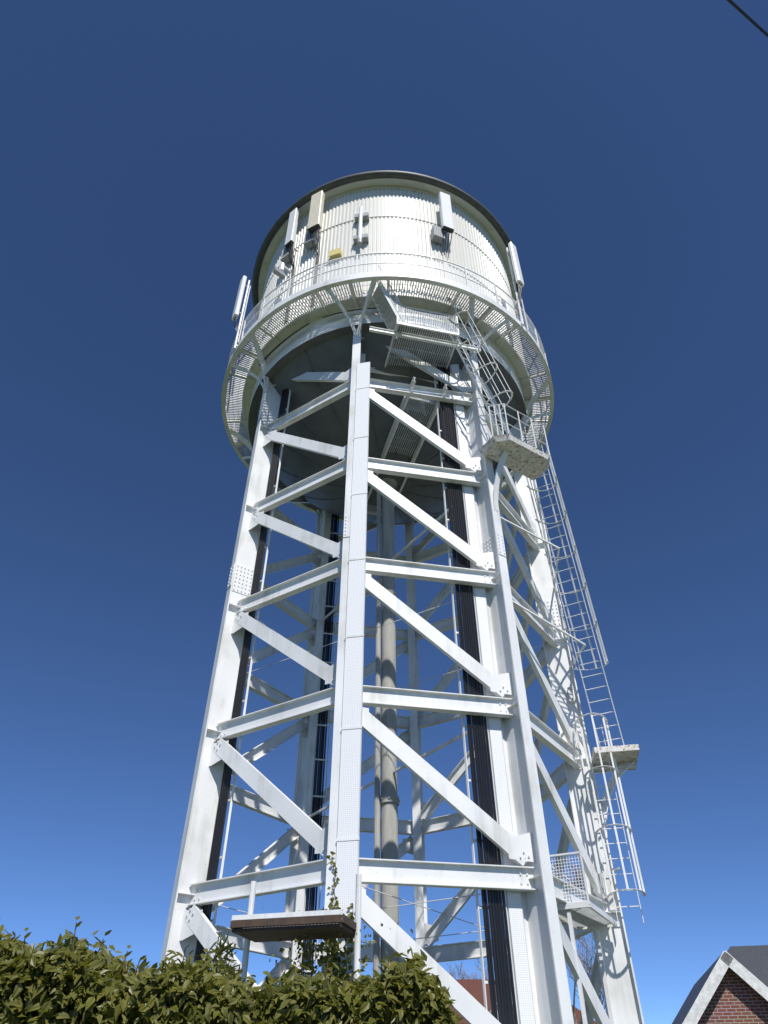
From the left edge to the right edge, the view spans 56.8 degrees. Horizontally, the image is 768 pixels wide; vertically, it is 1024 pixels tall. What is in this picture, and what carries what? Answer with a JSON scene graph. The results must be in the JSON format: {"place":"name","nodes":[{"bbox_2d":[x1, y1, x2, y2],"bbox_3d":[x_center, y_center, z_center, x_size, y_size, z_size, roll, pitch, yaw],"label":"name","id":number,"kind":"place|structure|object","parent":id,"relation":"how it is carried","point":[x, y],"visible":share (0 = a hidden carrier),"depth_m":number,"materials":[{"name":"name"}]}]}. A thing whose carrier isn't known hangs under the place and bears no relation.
{"place":"outdoors","nodes":[
{"label":"outdoors","id":0,"kind":"place"},
{"bbox_2d":[0,0,767,1023],"label":"sky","id":1,"kind":"structure","parent":0,"point":[151,150],"materials":[{"name":"blue"}]},
{"bbox_2d":[445,959,493,978],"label":"bare tree","id":2,"kind":"object","parent":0,"point":[464,974],"visible":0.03,"depth_m":56.20,"materials":[{"name":"plant"}]},
{"bbox_2d":[450,979,596,1023],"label":"building","id":3,"kind":"structure","parent":0,"point":[473,988],"depth_m":46.86,"materials":[{"name":"brick"}]},
{"bbox_2d":[561,856,615,1023],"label":"bare birch tree","id":4,"kind":"object","parent":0,"point":[586,969],"visible":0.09,"depth_m":37.64,"materials":[{"name":"plant"}]},
{"bbox_2d":[726,0,767,37],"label":"overhead cable","id":5,"kind":"object","parent":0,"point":[748,17],"visible":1,"depth_m":5.50,"materials":[{"name":"black rubber"}]},
{"label":"ground surface","id":6,"kind":"structure","parent":0,"visible":0},
{"bbox_2d":[0,916,464,1023],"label":"laurel hedge","id":7,"kind":"object","parent":6,"relation":"on","point":[74,981],"visible":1,"depth_m":3.26,"materials":[{"name":"green plant"}]},
{"bbox_2d":[159,279,643,1023],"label":"steel support frame","id":8,"kind":"object","parent":6,"relation":"on","point":[533,879],"visible":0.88,"depth_m":20.43,"materials":[{"name":"paint"}]},
{"bbox_2d":[263,851,412,987],"bbox_3d":[-1.052,8.931,12.928,3.189,5.231,2.739,0,-40,0],"label":"ivy on leg","id":9,"kind":"object","parent":8,"relation":"attached to","point":[334,948],"visible":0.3,"depth_m":13.28,"materials":[{"name":"green plant"}]},
{"bbox_2d":[193,307,535,1023],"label":"support columns","id":10,"kind":"structure","parent":8,"relation":"attached to","point":[516,982],"depth_m":17.99,"materials":[{"name":"black"}]},
{"bbox_2d":[244,170,530,524],"bbox_3d":[0.159,-6.624,34.118,14.240,14.290,14.240,0,-40,0],"label":"water tank","id":11,"kind":"object","parent":8,"relation":"on","point":[401,208],"visible":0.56,"depth_m":29.67,"materials":[{"name":"metal"}]},
{"bbox_2d":[232,190,528,348],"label":"antennas","id":12,"kind":"object","parent":11,"relation":"attached to","point":[439,235],"visible":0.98,"depth_m":30.65,"materials":[{"name":"white plastic"}]},
{"bbox_2d":[221,252,553,524],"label":"circular balcony","id":13,"kind":"structure","parent":8,"relation":"on","point":[421,278],"depth_m":27.98,"materials":[{"name":"paint"}]},
{"bbox_2d":[308,478,472,978],"bbox_3d":[0.159,7.176,22.592,1.091,22.150,10.497,19,-43,-21],"label":"pipe","id":14,"kind":"object","parent":8,"relation":"attached to","point":[387,800],"visible":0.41,"depth_m":22.14,"materials":[{"name":"metal"}]},
{"bbox_2d":[230,265,645,1023],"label":"access ladders and landings","id":15,"kind":"object","parent":8,"relation":"attached to","point":[518,455],"visible":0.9,"depth_m":21.70,"materials":[{"name":"paint"}]},
{"bbox_2d":[672,945,767,1023],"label":"house","id":16,"kind":"structure","parent":6,"relation":"on","point":[730,986],"depth_m":18.68,"materials":[{"name":"brick"},{"name":"slate"},{"name":"painted wood"}]}
]}

